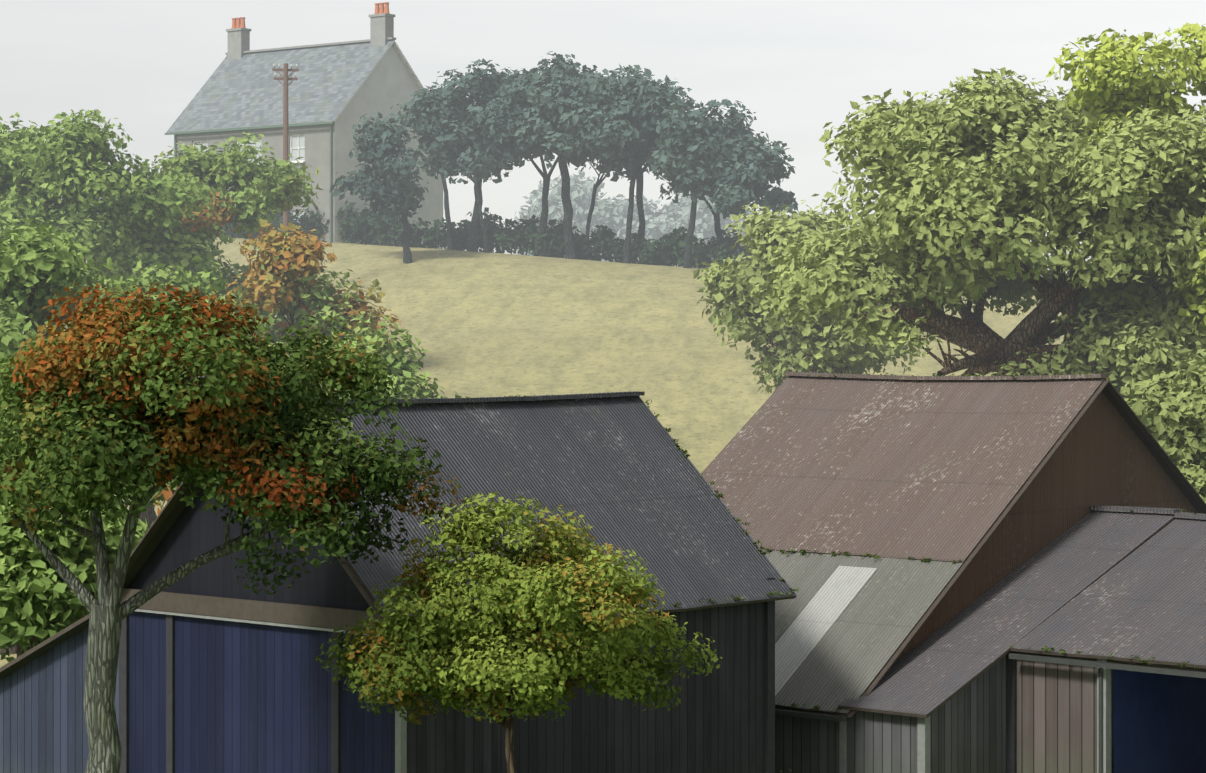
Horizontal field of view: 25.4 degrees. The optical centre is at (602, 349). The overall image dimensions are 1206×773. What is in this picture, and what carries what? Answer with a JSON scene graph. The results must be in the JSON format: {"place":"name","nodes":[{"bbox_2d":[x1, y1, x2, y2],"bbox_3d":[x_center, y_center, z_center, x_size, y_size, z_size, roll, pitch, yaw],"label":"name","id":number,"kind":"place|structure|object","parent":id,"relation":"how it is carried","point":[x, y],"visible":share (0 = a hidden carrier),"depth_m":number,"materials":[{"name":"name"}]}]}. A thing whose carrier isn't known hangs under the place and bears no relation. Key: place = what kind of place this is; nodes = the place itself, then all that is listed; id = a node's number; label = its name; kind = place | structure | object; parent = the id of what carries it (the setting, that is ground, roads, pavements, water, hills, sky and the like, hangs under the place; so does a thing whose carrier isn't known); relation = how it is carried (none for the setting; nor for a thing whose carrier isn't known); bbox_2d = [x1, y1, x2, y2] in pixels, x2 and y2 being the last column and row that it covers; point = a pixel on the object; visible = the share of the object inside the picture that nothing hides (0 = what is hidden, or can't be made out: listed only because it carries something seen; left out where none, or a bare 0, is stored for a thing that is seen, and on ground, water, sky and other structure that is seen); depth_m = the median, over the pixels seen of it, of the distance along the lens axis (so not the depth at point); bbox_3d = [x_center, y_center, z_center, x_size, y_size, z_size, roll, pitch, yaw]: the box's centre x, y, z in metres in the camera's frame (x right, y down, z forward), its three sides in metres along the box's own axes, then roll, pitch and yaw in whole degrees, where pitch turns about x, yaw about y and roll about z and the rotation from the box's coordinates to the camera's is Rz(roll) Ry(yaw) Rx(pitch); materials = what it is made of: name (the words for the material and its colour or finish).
{"place":"outdoors","nodes":[
{"label":"outdoors","id":0,"kind":"place"},
{"bbox_2d":[0,229,1190,772],"bbox_3d":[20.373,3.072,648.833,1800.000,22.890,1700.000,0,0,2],"label":"ground","id":1,"kind":"structure","parent":0,"point":[496,325],"depth_m":102.48,"materials":[{"name":"yellow plant"}]},
{"bbox_2d":[0,217,123,654],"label":"tree","id":2,"kind":"object","parent":1,"relation":"on","point":[30,272],"visible":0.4,"depth_m":65.45,"materials":[{"name":"green plant"}]},
{"bbox_2d":[0,490,152,661],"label":"bush","id":3,"kind":"object","parent":1,"relation":"on","point":[40,601],"visible":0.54,"depth_m":48.96,"materials":[{"name":"green plant"}]},
{"bbox_2d":[0,349,173,656],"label":"bush","id":4,"kind":"object","parent":1,"relation":"on","point":[19,652],"depth_m":52.01,"materials":[{"name":"green plant"}]},
{"bbox_2d":[0,109,234,321],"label":"tree","id":5,"kind":"object","parent":1,"relation":"on","point":[40,176],"visible":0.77,"depth_m":86.80,"materials":[{"name":"green plant"}]},
{"bbox_2d":[65,255,273,531],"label":"tree","id":6,"kind":"object","parent":1,"relation":"on","point":[176,280],"visible":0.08,"depth_m":71.49,"materials":[{"name":"green plant"}]},
{"bbox_2d":[108,131,322,319],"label":"tree","id":7,"kind":"object","parent":1,"relation":"on","point":[257,189],"visible":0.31,"depth_m":91.97,"materials":[{"name":"green plant"}]},
{"bbox_2d":[0,281,467,772],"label":"tree","id":8,"kind":"object","parent":1,"relation":"on","point":[165,392],"visible":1,"depth_m":34.35,"materials":[{"name":"green plant"}]},
{"bbox_2d":[149,335,350,514],"bbox_3d":[-7.962,4.023,59.391,5.170,8.711,5.165,0,0,19],"label":"bush","id":9,"kind":"object","parent":1,"relation":"on","point":[167,494],"depth_m":58.33,"materials":[{"name":"brown plant"}]},
{"bbox_2d":[272,63,298,231],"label":"telegraph pole","id":10,"kind":"object","parent":1,"relation":"on","point":[285,76],"visible":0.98,"depth_m":111.58,"materials":[{"name":"brown wood"}]},
{"bbox_2d":[165,2,442,248],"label":"farmhouse","id":11,"kind":"object","parent":1,"relation":"on","point":[337,91],"visible":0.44,"depth_m":127.96,"materials":[{"name":"grey stone"}]},
{"bbox_2d":[224,219,401,397],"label":"tree","id":12,"kind":"object","parent":1,"relation":"on","point":[286,257],"visible":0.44,"depth_m":80.27,"materials":[{"name":"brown plant"}]},
{"bbox_2d":[329,112,428,263],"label":"oak tree","id":13,"kind":"object","parent":1,"relation":"on","point":[396,193],"visible":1,"depth_m":116.88,"materials":[{"name":"broadleaf oak leaves"},{"name":"oak bark"}]},
{"bbox_2d":[314,315,461,398],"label":"bush","id":14,"kind":"object","parent":1,"relation":"on","point":[401,371],"visible":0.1,"depth_m":69.35,"materials":[{"name":"green plant"}]},
{"bbox_2d":[0,391,796,772],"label":"barn","id":15,"kind":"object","parent":1,"relation":"on","point":[220,669],"visible":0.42,"depth_m":43.28,"materials":[{"name":"grey metal"}]},
{"bbox_2d":[389,82,486,249],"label":"pine tree","id":16,"kind":"object","parent":1,"relation":"on","point":[418,112],"visible":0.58,"depth_m":120.91,"materials":[{"name":"green plant"}]},
{"bbox_2d":[412,58,538,251],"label":"pine tree","id":17,"kind":"object","parent":1,"relation":"on","point":[483,90],"visible":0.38,"depth_m":120.25,"materials":[{"name":"green plant"}]},
{"bbox_2d":[438,101,518,252],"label":"pine tree","id":18,"kind":"object","parent":1,"relation":"on","point":[484,166],"visible":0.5,"depth_m":120.77,"materials":[{"name":"green plant"}]},
{"bbox_2d":[215,200,760,268],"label":"hedge","id":19,"kind":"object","parent":1,"relation":"on","point":[670,251],"depth_m":121.61,"materials":[{"name":"green plant"}]},
{"bbox_2d":[315,492,721,772],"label":"yard tree","id":20,"kind":"object","parent":1,"relation":"on","point":[552,595],"visible":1,"depth_m":35.21,"materials":[{"name":"green plant"}]},
{"bbox_2d":[477,67,599,256],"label":"pine tree","id":21,"kind":"object","parent":1,"relation":"on","point":[542,251],"visible":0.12,"depth_m":120.52,"materials":[{"name":"green plant"}]},
{"bbox_2d":[473,51,624,258],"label":"pine tree","id":22,"kind":"object","parent":1,"relation":"on","point":[543,114],"visible":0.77,"depth_m":117.85,"materials":[{"name":"green plant"}]},
{"bbox_2d":[512,170,636,255],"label":"tree","id":23,"kind":"object","parent":1,"relation":"on","point":[581,195],"visible":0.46,"depth_m":256.19,"materials":[{"name":"green plant"}]},
{"bbox_2d":[567,129,657,259],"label":"pine tree","id":24,"kind":"object","parent":1,"relation":"on","point":[636,153],"visible":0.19,"depth_m":120.00,"materials":[{"name":"green plant"}]},
{"bbox_2d":[569,72,678,264],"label":"pine tree","id":25,"kind":"object","parent":1,"relation":"on","point":[639,201],"visible":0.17,"depth_m":119.29,"materials":[{"name":"green plant"}]},
{"bbox_2d":[580,195,681,262],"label":"tree","id":26,"kind":"object","parent":1,"relation":"on","point":[654,226],"visible":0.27,"depth_m":255.68,"materials":[{"name":"green plant"}]},
{"bbox_2d":[574,64,697,263],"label":"pine tree","id":27,"kind":"object","parent":1,"relation":"on","point":[607,131],"visible":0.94,"depth_m":117.04,"materials":[{"name":"green plant"}]},
{"bbox_2d":[638,99,756,267],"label":"pine tree","id":28,"kind":"object","parent":1,"relation":"on","point":[683,131],"visible":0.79,"depth_m":115.91,"materials":[{"name":"green plant"}]},
{"bbox_2d":[648,190,759,267],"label":"tree","id":29,"kind":"object","parent":1,"relation":"on","point":[704,224],"visible":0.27,"depth_m":256.17,"materials":[{"name":"green plant"}]},
{"bbox_2d":[646,124,783,264],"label":"pine tree","id":30,"kind":"object","parent":1,"relation":"on","point":[749,139],"visible":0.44,"depth_m":116.09,"materials":[{"name":"green plant"}]},
{"bbox_2d":[704,137,797,259],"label":"tree","id":31,"kind":"object","parent":1,"relation":"on","point":[733,198],"visible":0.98,"depth_m":115.64,"materials":[{"name":"green plant"}]},
{"bbox_2d":[693,191,921,393],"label":"oak tree","id":32,"kind":"object","parent":1,"relation":"on","point":[820,345],"visible":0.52,"depth_m":81.98,"materials":[{"name":"green plant"}]},
{"bbox_2d":[779,739,1112,771],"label":"rough grass","id":33,"kind":"structure","parent":1,"relation":"on","point":[790,770],"depth_m":52.07,"materials":[{"name":"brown plant"}]},
{"bbox_2d":[701,372,1205,772],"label":"rusty barn","id":34,"kind":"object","parent":1,"relation":"on","point":[990,482],"visible":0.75,"depth_m":53.03,"materials":[{"name":"brown metal"}]},
{"bbox_2d":[325,372,1199,710],"bbox_3d":[3.984,3.451,46.056,17.306,5.988,19.952,0,0,42],"label":"roof moss","id":35,"kind":"object","parent":34,"relation":"on","point":[687,454],"visible":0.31,"depth_m":47.52,"materials":[{"name":"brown plant"}]},
{"bbox_2d":[739,67,1205,436],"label":"oak tree","id":36,"kind":"object","parent":1,"relation":"on","point":[1009,172],"visible":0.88,"depth_m":67.41,"materials":[{"name":"green plant"}]},
{"bbox_2d":[838,505,1205,772],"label":"shed","id":37,"kind":"structure","parent":1,"relation":"on","point":[968,689],"depth_m":48.15,"materials":[{"name":"grey metal"}]},
{"bbox_2d":[1035,22,1205,345],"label":"oak tree","id":38,"kind":"object","parent":1,"relation":"on","point":[1106,93],"visible":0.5,"depth_m":68.25,"materials":[{"name":"green plant"}]},
{"bbox_2d":[1117,347,1205,502],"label":"tree","id":39,"kind":"object","parent":1,"relation":"on","point":[1173,411],"visible":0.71,"depth_m":59.41,"materials":[{"name":"green plant"}]},
{"bbox_2d":[0,0,1205,276],"label":"sky","id":40,"kind":"structure","parent":0,"point":[799,65],"materials":[{"name":"white"}]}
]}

